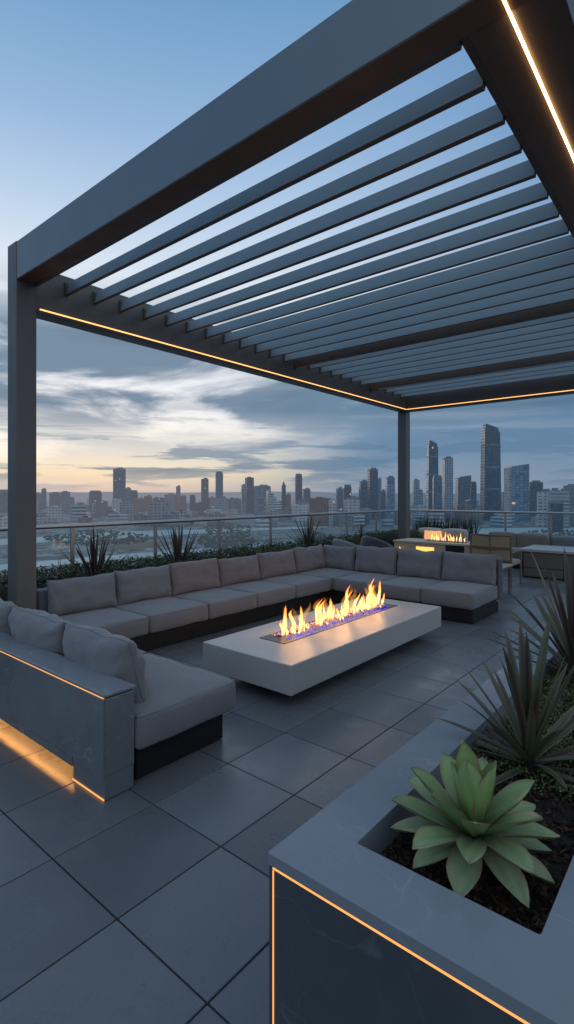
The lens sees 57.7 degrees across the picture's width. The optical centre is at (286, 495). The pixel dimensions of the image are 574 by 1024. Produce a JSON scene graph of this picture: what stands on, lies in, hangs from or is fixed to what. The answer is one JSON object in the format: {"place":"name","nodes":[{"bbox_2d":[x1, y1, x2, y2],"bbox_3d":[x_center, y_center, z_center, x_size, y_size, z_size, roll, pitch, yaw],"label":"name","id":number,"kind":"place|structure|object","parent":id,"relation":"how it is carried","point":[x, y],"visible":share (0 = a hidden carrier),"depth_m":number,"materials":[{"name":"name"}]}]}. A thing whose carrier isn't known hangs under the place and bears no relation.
{"place":"outdoors","nodes":[
{"label":"outdoors","id":0,"kind":"place"},
{"bbox_2d":[0,489,7,512],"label":"tower block","id":1,"kind":"structure","parent":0,"point":[3,500],"depth_m":1886.37,"materials":[{"name":"stone"}]},
{"bbox_2d":[41,488,45,509],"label":"tower block","id":2,"kind":"structure","parent":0,"point":[43,496],"depth_m":2294.79,"materials":[{"name":"stone"}]},
{"bbox_2d":[49,492,59,506],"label":"tower block","id":3,"kind":"structure","parent":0,"point":[54,498],"depth_m":1989.43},
{"bbox_2d":[60,491,73,513],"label":"tower block","id":4,"kind":"structure","parent":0,"point":[66,500],"depth_m":1785.18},
{"bbox_2d":[89,490,101,511],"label":"tower block","id":5,"kind":"structure","parent":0,"point":[94,496],"depth_m":1983.44,"materials":[{"name":"stone"}]},
{"bbox_2d":[96,500,107,516],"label":"building","id":6,"kind":"structure","parent":0,"point":[101,507],"depth_m":1535.59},
{"bbox_2d":[112,498,121,513],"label":"building","id":7,"kind":"structure","parent":0,"point":[116,502],"depth_m":1712.94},
{"bbox_2d":[113,467,125,501],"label":"tower block","id":8,"kind":"structure","parent":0,"point":[119,482],"depth_m":1889.41,"materials":[{"name":"stone"}]},
{"bbox_2d":[129,498,138,514],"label":"building","id":9,"kind":"structure","parent":0,"point":[136,501],"depth_m":1595.83,"materials":[{"name":"brick"}]},
{"bbox_2d":[98,541,172,550],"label":"field","id":10,"kind":"structure","parent":0,"point":[136,545],"depth_m":641.21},
{"bbox_2d":[0,526,327,544],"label":"canal","id":11,"kind":"structure","parent":0,"point":[42,539],"depth_m":866.47,"materials":[{"name":"liquid"}]},
{"bbox_2d":[164,493,175,510],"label":"tower block","id":12,"kind":"structure","parent":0,"point":[171,497],"depth_m":2088.26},
{"bbox_2d":[176,485,180,509],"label":"tower block","id":13,"kind":"structure","parent":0,"point":[178,491],"depth_m":2095.65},
{"bbox_2d":[193,502,208,515],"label":"building","id":14,"kind":"structure","parent":0,"point":[200,507],"depth_m":1554.56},
{"bbox_2d":[228,497,240,515],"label":"city block","id":15,"kind":"structure","parent":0,"point":[234,503],"depth_m":1588.45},
{"bbox_2d":[36,492,479,499],"bbox_3d":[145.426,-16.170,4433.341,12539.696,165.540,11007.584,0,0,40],"label":"hills","id":16,"kind":"structure","parent":0,"point":[109,495],"depth_m":8839.82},
{"bbox_2d":[255,518,268,527],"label":"building","id":17,"kind":"structure","parent":0,"point":[263,522],"depth_m":1008.55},
{"bbox_2d":[0,499,552,580],"bbox_3d":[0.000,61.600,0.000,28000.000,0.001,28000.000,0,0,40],"label":"ground","id":18,"kind":"structure","parent":0,"point":[47,551],"depth_m":869.29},
{"bbox_2d":[36,516,53,522],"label":"building","id":19,"kind":"structure","parent":18,"relation":"on","point":[44,519],"depth_m":1178.82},
{"bbox_2d":[46,505,61,522],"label":"building","id":20,"kind":"structure","parent":18,"relation":"on","point":[54,512],"depth_m":1195.32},
{"bbox_2d":[70,503,85,523],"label":"building","id":21,"kind":"structure","parent":18,"relation":"on","point":[77,510],"depth_m":1071.30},
{"bbox_2d":[78,516,91,527],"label":"building","id":22,"kind":"structure","parent":18,"relation":"on","point":[85,519],"depth_m":1007.12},
{"bbox_2d":[108,512,121,521],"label":"building","id":23,"kind":"structure","parent":18,"relation":"on","point":[113,517],"depth_m":1147.65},
{"bbox_2d":[120,501,134,520],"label":"building","id":24,"kind":"structure","parent":18,"relation":"on","point":[127,508],"depth_m":1248.90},
{"bbox_2d":[134,514,147,525],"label":"building","id":25,"kind":"structure","parent":18,"relation":"on","point":[139,517],"depth_m":1045.43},
{"bbox_2d":[144,495,151,511],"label":"tower block","id":26,"kind":"structure","parent":18,"relation":"on","point":[147,498],"depth_m":1988.66,"materials":[{"name":"brick"}]},
{"bbox_2d":[148,500,169,525],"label":"building","id":27,"kind":"structure","parent":18,"relation":"on","point":[157,509],"depth_m":1069.45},
{"bbox_2d":[163,513,189,526],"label":"building","id":28,"kind":"structure","parent":18,"relation":"on","point":[169,516],"depth_m":1026.99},
{"bbox_2d":[177,510,185,526],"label":"building","id":29,"kind":"structure","parent":18,"relation":"on","point":[181,514],"depth_m":1030.34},
{"bbox_2d":[201,478,208,502],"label":"tower block","id":30,"kind":"structure","parent":18,"relation":"on","point":[204,490],"depth_m":1694.04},
{"bbox_2d":[207,512,225,526],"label":"building","id":31,"kind":"structure","parent":18,"relation":"on","point":[215,515],"depth_m":1040.25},
{"bbox_2d":[215,471,222,497],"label":"tower block","id":32,"kind":"structure","parent":18,"relation":"on","point":[218,483],"depth_m":1891.34,"materials":[{"name":"stone"}]},
{"bbox_2d":[214,496,227,511],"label":"tower block","id":33,"kind":"structure","parent":18,"relation":"on","point":[221,502],"depth_m":1439.66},
{"bbox_2d":[241,484,245,513],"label":"tower block","id":34,"kind":"structure","parent":18,"relation":"on","point":[243,498],"depth_m":1744.58,"materials":[{"name":"grey glass"}]},
{"bbox_2d":[245,477,253,513],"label":"tower block","id":35,"kind":"structure","parent":18,"relation":"on","point":[249,482],"depth_m":1783.49,"materials":[{"name":"grey glass"}]},
{"bbox_2d":[254,485,270,515],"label":"tower block","id":36,"kind":"structure","parent":18,"relation":"on","point":[259,498],"depth_m":1583.82,"materials":[{"name":"grey glass"}]},
{"bbox_2d":[265,509,277,526],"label":"building","id":37,"kind":"structure","parent":18,"relation":"on","point":[274,520],"depth_m":1011.64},
{"bbox_2d":[266,490,281,509],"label":"tower block","id":38,"kind":"structure","parent":18,"relation":"on","point":[272,502],"depth_m":1435.22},
{"bbox_2d":[282,482,285,509],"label":"tower block","id":39,"kind":"structure","parent":18,"relation":"on","point":[283,493],"depth_m":1595.19,"materials":[{"name":"grey glass"}]},
{"bbox_2d":[295,474,301,503],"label":"tower block","id":40,"kind":"structure","parent":18,"relation":"on","point":[298,486],"depth_m":1691.94,"materials":[{"name":"grey glass"}]},
{"bbox_2d":[309,497,328,526],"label":"building","id":41,"kind":"structure","parent":18,"relation":"on","point":[318,504],"depth_m":1039.73,"materials":[{"name":"brick"}]},
{"bbox_2d":[336,487,342,511],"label":"tower block","id":42,"kind":"structure","parent":18,"relation":"on","point":[339,494],"depth_m":1493.41,"materials":[{"name":"stone"}]},
{"bbox_2d":[343,485,350,498],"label":"tower block","id":43,"kind":"structure","parent":18,"relation":"on","point":[346,491],"depth_m":1492.18,"materials":[{"name":"grey glass"}]},
{"bbox_2d":[359,480,366,508],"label":"tower block","id":44,"kind":"structure","parent":18,"relation":"on","point":[363,492],"depth_m":1391.25,"materials":[{"name":"stone"}]},
{"bbox_2d":[367,468,377,519],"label":"tower block","id":45,"kind":"structure","parent":18,"relation":"on","point":[372,489],"depth_m":1341.47,"materials":[{"name":"grey glass"}]},
{"bbox_2d":[378,477,380,518],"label":"tower block","id":46,"kind":"structure","parent":18,"relation":"on","point":[379,496],"depth_m":1346.43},
{"bbox_2d":[381,518,392,526],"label":"building","id":47,"kind":"structure","parent":18,"relation":"on","point":[386,522],"depth_m":1033.96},
{"bbox_2d":[385,476,394,517],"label":"tower block","id":48,"kind":"structure","parent":18,"relation":"on","point":[389,492],"depth_m":1242.88,"materials":[{"name":"grey glass"}]},
{"bbox_2d":[412,479,422,505],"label":"tower block","id":49,"kind":"structure","parent":18,"relation":"on","point":[417,495],"depth_m":1341.08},
{"bbox_2d":[412,505,426,520],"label":"building","id":50,"kind":"structure","parent":18,"relation":"on","point":[421,507],"depth_m":1250.59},
{"bbox_2d":[426,440,438,509],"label":"tower block","id":51,"kind":"structure","parent":18,"relation":"on","point":[432,458],"depth_m":1489.14,"materials":[{"name":"grey glass"}]},
{"bbox_2d":[425,512,443,526],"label":"building","id":52,"kind":"structure","parent":18,"relation":"on","point":[440,515],"depth_m":1012.10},
{"bbox_2d":[432,475,441,509],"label":"tower block","id":53,"kind":"structure","parent":18,"relation":"on","point":[436,492],"depth_m":1241.92,"materials":[{"name":"stone"}]},
{"bbox_2d":[442,456,452,518],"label":"tower block","id":54,"kind":"structure","parent":18,"relation":"on","point":[447,482],"depth_m":1341.10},
{"bbox_2d":[455,475,470,509],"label":"tower block","id":55,"kind":"structure","parent":18,"relation":"on","point":[462,487],"depth_m":1437.64,"materials":[{"name":"glass"}]},
{"bbox_2d":[457,504,471,525],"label":"building","id":56,"kind":"structure","parent":18,"relation":"on","point":[464,507],"depth_m":1047.90,"materials":[{"name":"brick"}]},
{"bbox_2d":[470,482,476,507],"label":"tower block","id":57,"kind":"structure","parent":18,"relation":"on","point":[473,490],"depth_m":1245.18,"materials":[{"name":"grey glass"}]},
{"bbox_2d":[472,513,480,524],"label":"building","id":58,"kind":"structure","parent":18,"relation":"on","point":[477,516],"depth_m":1103.93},
{"bbox_2d":[480,424,501,520],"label":"tower block","id":59,"kind":"structure","parent":18,"relation":"on","point":[490,489],"depth_m":1284.17,"materials":[{"name":"blue glass"}]},
{"bbox_2d":[490,515,511,526],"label":"building","id":60,"kind":"structure","parent":18,"relation":"on","point":[497,521],"depth_m":1021.20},
{"bbox_2d":[504,464,528,522],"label":"tower block","id":61,"kind":"structure","parent":18,"relation":"on","point":[516,488],"depth_m":1184.36,"materials":[{"name":"blue glass"}]},
{"bbox_2d":[529,480,542,520],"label":"tower block","id":62,"kind":"structure","parent":18,"relation":"on","point":[535,486],"depth_m":1239.00,"materials":[{"name":"grey glass"}]},
{"bbox_2d":[537,489,549,525],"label":"tower block","id":63,"kind":"structure","parent":18,"relation":"on","point":[542,503],"depth_m":1041.87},
{"bbox_2d":[548,500,562,531],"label":"tower block","id":64,"kind":"structure","parent":18,"relation":"on","point":[557,519],"depth_m":872.33,"materials":[{"name":"grey glass"}]},
{"bbox_2d":[548,488,568,527],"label":"city block","id":65,"kind":"structure","parent":18,"relation":"on","point":[562,495],"depth_m":986.25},
{"bbox_2d":[0,568,567,1023],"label":"floor","id":66,"kind":"structure","parent":0,"point":[168,864],"depth_m":2.46,"materials":[{"name":"tile"}]},
{"bbox_2d":[0,631,134,800],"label":"wall","id":67,"kind":"structure","parent":66,"relation":"on","point":[79,718],"depth_m":2.94,"materials":[{"name":"concrete"}]},
{"bbox_2d":[36,552,502,778],"bbox_3d":[-0.054,1.228,5.993,3.122,0.736,5.816,0,0,40],"label":"sectional sofa","id":68,"kind":"object","parent":66,"relation":"on","point":[180,710],"visible":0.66,"depth_m":5.64,"materials":[{"name":"fabric"}]},
{"bbox_2d":[0,598,16,634],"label":"back cushion","id":69,"kind":"object","parent":68,"relation":"on","point":[6,607],"visible":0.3,"depth_m":3.97,"materials":[{"name":"grey fabric"}]},
{"bbox_2d":[8,606,70,656],"bbox_3d":[-1.749,1.034,3.759,0.780,0.412,0.291,1,15,39],"label":"back cushion","id":70,"kind":"object","parent":68,"relation":"on","point":[42,629],"visible":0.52,"depth_m":3.61,"materials":[{"name":"fabric"}]},
{"bbox_2d":[46,572,117,615],"bbox_3d":[-2.158,1.045,5.519,0.229,0.385,0.769,-12,-8,40],"label":"back cushion","id":71,"kind":"object","parent":68,"relation":"on","point":[74,595],"visible":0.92,"depth_m":5.41,"materials":[{"name":"grey fabric"}]},
{"bbox_2d":[62,622,147,702],"bbox_3d":[-1.159,1.038,3.270,0.770,0.406,0.275,-1,13,41],"label":"back cushion","id":72,"kind":"object","parent":68,"relation":"on","point":[100,650],"visible":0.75,"depth_m":3.06,"materials":[{"name":"fabric"}]},
{"bbox_2d":[114,564,171,604],"bbox_3d":[-1.681,1.036,6.096,0.218,0.395,0.736,-12,-8,40],"label":"back cushion","id":73,"kind":"object","parent":68,"relation":"on","point":[135,585],"visible":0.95,"depth_m":5.99,"materials":[{"name":"fabric"}]},
{"bbox_2d":[168,558,219,595],"bbox_3d":[-1.183,1.033,6.689,0.235,0.402,0.811,-12,-7,39],"label":"back cushion","id":74,"kind":"object","parent":68,"relation":"on","point":[190,576],"visible":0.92,"depth_m":6.56,"materials":[{"name":"grey fabric"}]},
{"bbox_2d":[217,555,259,586],"bbox_3d":[-0.676,1.046,7.295,0.228,0.379,0.773,-12,-8,41],"label":"back cushion","id":75,"kind":"object","parent":68,"relation":"on","point":[234,570],"visible":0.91,"depth_m":7.17,"materials":[{"name":"grey fabric"}]},
{"bbox_2d":[256,549,295,578],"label":"back cushion","id":76,"kind":"object","parent":68,"relation":"on","point":[273,564],"visible":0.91,"depth_m":7.77,"materials":[{"name":"grey fabric"}]},
{"bbox_2d":[292,544,324,571],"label":"back cushion","id":77,"kind":"object","parent":68,"relation":"on","point":[309,558],"visible":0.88,"depth_m":8.38,"materials":[{"name":"grey fabric"}]},
{"bbox_2d":[323,545,355,569],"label":"back cushion","id":78,"kind":"object","parent":68,"relation":"on","point":[338,557],"visible":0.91,"depth_m":8.59,"materials":[{"name":"grey fabric"}]},
{"bbox_2d":[354,545,397,574],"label":"back cushion","id":79,"kind":"object","parent":68,"relation":"on","point":[371,559],"visible":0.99,"depth_m":8.14,"materials":[{"name":"fabric"}]},
{"bbox_2d":[396,548,442,579],"bbox_3d":[1.974,1.017,7.769,0.739,0.436,0.230,0,-10,41],"label":"back cushion","id":80,"kind":"object","parent":68,"relation":"on","point":[418,563],"visible":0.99,"depth_m":7.67,"materials":[{"name":"fabric"}]},
{"bbox_2d":[441,551,497,585],"bbox_3d":[2.542,1.013,7.287,0.772,0.429,0.232,0,-10,40],"label":"back cushion","id":81,"kind":"object","parent":68,"relation":"on","point":[474,568],"visible":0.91,"depth_m":7.18,"materials":[{"name":"fabric"}]},
{"bbox_2d":[0,509,573,574],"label":"glass railing","id":82,"kind":"object","parent":66,"relation":"on","point":[72,527],"visible":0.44,"depth_m":9.13,"materials":[{"name":"glass"}]},
{"bbox_2d":[8,0,573,608],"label":"pergola","id":83,"kind":"object","parent":66,"relation":"on","point":[502,330],"visible":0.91,"depth_m":4.45,"materials":[{"name":"grey metal"}]},
{"bbox_2d":[203,582,440,695],"bbox_3d":[0.512,1.259,5.200,0.990,0.675,2.690,0,0,40],"label":"fire table","id":84,"kind":"object","parent":66,"relation":"on","point":[292,656],"visible":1,"depth_m":4.59,"materials":[{"name":"concrete"}]},
{"bbox_2d":[331,538,356,546],"bbox_3d":[1.165,1.201,9.819,0.720,0.802,0.686,0,0,40],"label":"club chair","id":85,"kind":"object","parent":66,"relation":"on","point":[339,542],"visible":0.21,"depth_m":9.55,"materials":[{"name":"fabric"}]},
{"bbox_2d":[268,617,573,1023],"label":"stone planter","id":86,"kind":"object","parent":66,"relation":"on","point":[368,924],"visible":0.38,"depth_m":1.18,"materials":[{"name":"stone"}]},
{"bbox_2d":[390,740,559,908],"bbox_3d":[0.476,0.812,1.359,0.415,0.306,0.422,0,0,40],"label":"succulent","id":87,"kind":"object","parent":86,"relation":"on","point":[466,822],"visible":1,"depth_m":1.31,"materials":[{"name":"plant"}]},
{"bbox_2d":[437,615,573,789],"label":"sword plant","id":88,"kind":"object","parent":86,"relation":"on","point":[528,723],"visible":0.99,"depth_m":1.80,"materials":[{"name":"green plant"}]},
{"bbox_2d":[470,669,573,809],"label":"ground cover","id":89,"kind":"object","parent":86,"relation":"on","point":[548,678],"visible":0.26,"depth_m":1.94,"materials":[{"name":"green plant"}]},
{"bbox_2d":[484,549,573,682],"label":"sword plant","id":90,"kind":"object","parent":86,"relation":"on","point":[563,637],"visible":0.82,"depth_m":2.75,"materials":[{"name":"green plant"}]},
{"bbox_2d":[393,533,490,553],"bbox_3d":[3.002,1.148,10.241,1.720,0.897,0.770,0,0,40],"label":"fire pit table","id":91,"kind":"object","parent":66,"relation":"on","point":[451,545],"visible":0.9,"depth_m":10.09,"materials":[{"name":"concrete"}]},
{"bbox_2d":[418,527,467,540],"bbox_3d":[3.549,1.186,12.283,1.218,0.822,0.818,0,0,40],"label":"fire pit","id":92,"kind":"object","parent":91,"relation":"on","point":[454,532],"visible":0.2,"depth_m":12.27,"materials":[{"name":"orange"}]},
{"bbox_2d":[424,530,441,539],"bbox_3d":[3.456,1.004,12.378,0.429,0.351,0.153,0,-12,40],"label":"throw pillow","id":93,"kind":"object","parent":92,"relation":"on","point":[427,534],"visible":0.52,"depth_m":12.34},
{"bbox_2d":[446,545,463,552],"bbox_3d":[3.333,1.260,9.982,0.354,0.640,0.604,0,0,40],"label":"door panel","id":94,"kind":"structure","parent":91,"relation":"in","point":[458,549],"depth_m":9.74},
{"bbox_2d":[410,512,483,540],"bbox_3d":[4.055,0.993,13.366,2.207,1.208,0.819,0,0,40],"label":"grass planter","id":95,"kind":"object","parent":66,"relation":"on","point":[452,525],"visible":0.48,"depth_m":13.25,"materials":[{"name":"green plant"}]},
{"bbox_2d":[470,533,521,587],"bbox_3d":[3.787,1.141,9.449,0.740,0.914,0.642,0,0,40],"label":"cane chair","id":96,"kind":"object","parent":66,"relation":"on","point":[501,546],"visible":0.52,"depth_m":9.19,"materials":[{"name":"wicker"}]},
{"bbox_2d":[503,563,512,593],"bbox_3d":[3.293,1.357,8.428,0.550,0.483,0.560,0,0,40],"label":"side table","id":97,"kind":"object","parent":66,"relation":"on","point":[506,566],"visible":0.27,"depth_m":8.44,"materials":[{"name":"concrete"}]},
{"bbox_2d":[489,531,548,568],"bbox_3d":[5.138,1.217,11.769,1.318,0.760,0.771,0,0,40],"label":"lounge sofa","id":98,"kind":"object","parent":66,"relation":"on","point":[520,540],"visible":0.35,"depth_m":11.71,"materials":[{"name":"beige fabric"}]},
{"bbox_2d":[518,545,573,579],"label":"table","id":99,"kind":"object","parent":66,"relation":"on","point":[550,558],"visible":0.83,"depth_m":10.01,"materials":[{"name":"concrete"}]},
{"bbox_2d":[523,552,562,569],"bbox_3d":[4.926,1.255,10.018,0.704,0.290,0.023,0,0,40],"label":"door","id":100,"kind":"structure","parent":99,"relation":"in","point":[550,561],"depth_m":10.00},
{"bbox_2d":[567,555,573,570],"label":"door","id":101,"kind":"structure","parent":99,"relation":"in","point":[570,558],"depth_m":9.70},
{"bbox_2d":[551,536,573,546],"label":"lounge sofa","id":102,"kind":"object","parent":66,"relation":"on","point":[567,541],"visible":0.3,"depth_m":11.31,"materials":[{"name":"grey fabric"}]},
{"bbox_3d":[-0.665,1.349,8.502,0.880,0.497,13.200,0,0,40],"label":"hedge planter","id":103,"kind":"object","parent":66,"relation":"on","visible":0},
{"bbox_2d":[60,527,139,576],"bbox_3d":[-2.384,0.766,6.454,1.063,0.849,0.997,0,0,40],"label":"spiky plant","id":104,"kind":"object","parent":103,"relation":"on","point":[93,554],"visible":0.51,"depth_m":6.38,"materials":[{"name":"green plant"}]},
{"bbox_2d":[148,521,211,564],"bbox_3d":[-1.535,0.778,7.446,1.059,0.884,1.099,0,0,-13],"label":"spiky plant","id":105,"kind":"object","parent":103,"relation":"on","point":[177,545],"visible":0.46,"depth_m":7.39,"materials":[{"name":"green plant"}]},
{"bbox_2d":[0,526,427,600],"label":"clipped hedge","id":106,"kind":"object","parent":103,"relation":"on","point":[389,536],"visible":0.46,"depth_m":7.55,"materials":[{"name":"plant"}]},
{"bbox_2d":[283,513,333,546],"bbox_3d":[0.398,0.678,9.800,0.903,0.825,1.012,0,0,-26],"label":"spiky plant","id":107,"kind":"object","parent":103,"relation":"on","point":[307,537],"visible":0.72,"depth_m":9.72,"materials":[{"name":"green plant"}]},
{"bbox_2d":[0,527,573,570],"bbox_3d":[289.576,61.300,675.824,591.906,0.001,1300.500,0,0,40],"label":"river","id":108,"kind":"structure","parent":0,"point":[140,555],"depth_m":560.94,"materials":[{"name":"liquid"}]},
{"bbox_2d":[0,0,573,493],"label":"sky","id":109,"kind":"structure","parent":0,"point":[87,86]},
{"bbox_2d":[2,512,573,564],"bbox_3d":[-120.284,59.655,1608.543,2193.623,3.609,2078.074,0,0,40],"label":"woods","id":110,"kind":"object","parent":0,"point":[212,542],"visible":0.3,"depth_m":752.21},
{"bbox_2d":[284,506,291,519],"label":"building","id":111,"kind":"structure","parent":0,"point":[287,509],"depth_m":1330.70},
{"bbox_2d":[292,502,308,521],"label":"city block","id":112,"kind":"structure","parent":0,"point":[300,508],"depth_m":1224.97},
{"bbox_2d":[329,498,336,521],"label":"building","id":113,"kind":"structure","parent":0,"point":[332,505],"depth_m":1214.57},
{"bbox_2d":[338,514,352,526],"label":"building","id":114,"kind":"structure","parent":0,"point":[342,520],"depth_m":1012.11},
{"bbox_2d":[343,498,359,514],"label":"city block","id":115,"kind":"structure","parent":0,"point":[351,505],"depth_m":1137.65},
{"bbox_2d":[349,514,364,525],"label":"building","id":116,"kind":"structure","parent":0,"point":[357,519],"depth_m":1052.16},
{"bbox_2d":[360,535,394,547],"bbox_3d":[1.745,1.171,9.734,0.799,0.863,0.739,0,0,40],"label":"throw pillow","id":117,"kind":"object","parent":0,"point":[370,541],"visible":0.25,"depth_m":9.45,"materials":[{"name":"fabric"}]},
{"bbox_2d":[381,489,384,518],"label":"tower block","id":118,"kind":"structure","parent":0,"point":[383,503],"depth_m":1296.11,"materials":[{"name":"stone"}]},
{"bbox_2d":[563,484,573,526],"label":"tower block","id":119,"kind":"structure","parent":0,"point":[570,487],"depth_m":1037.53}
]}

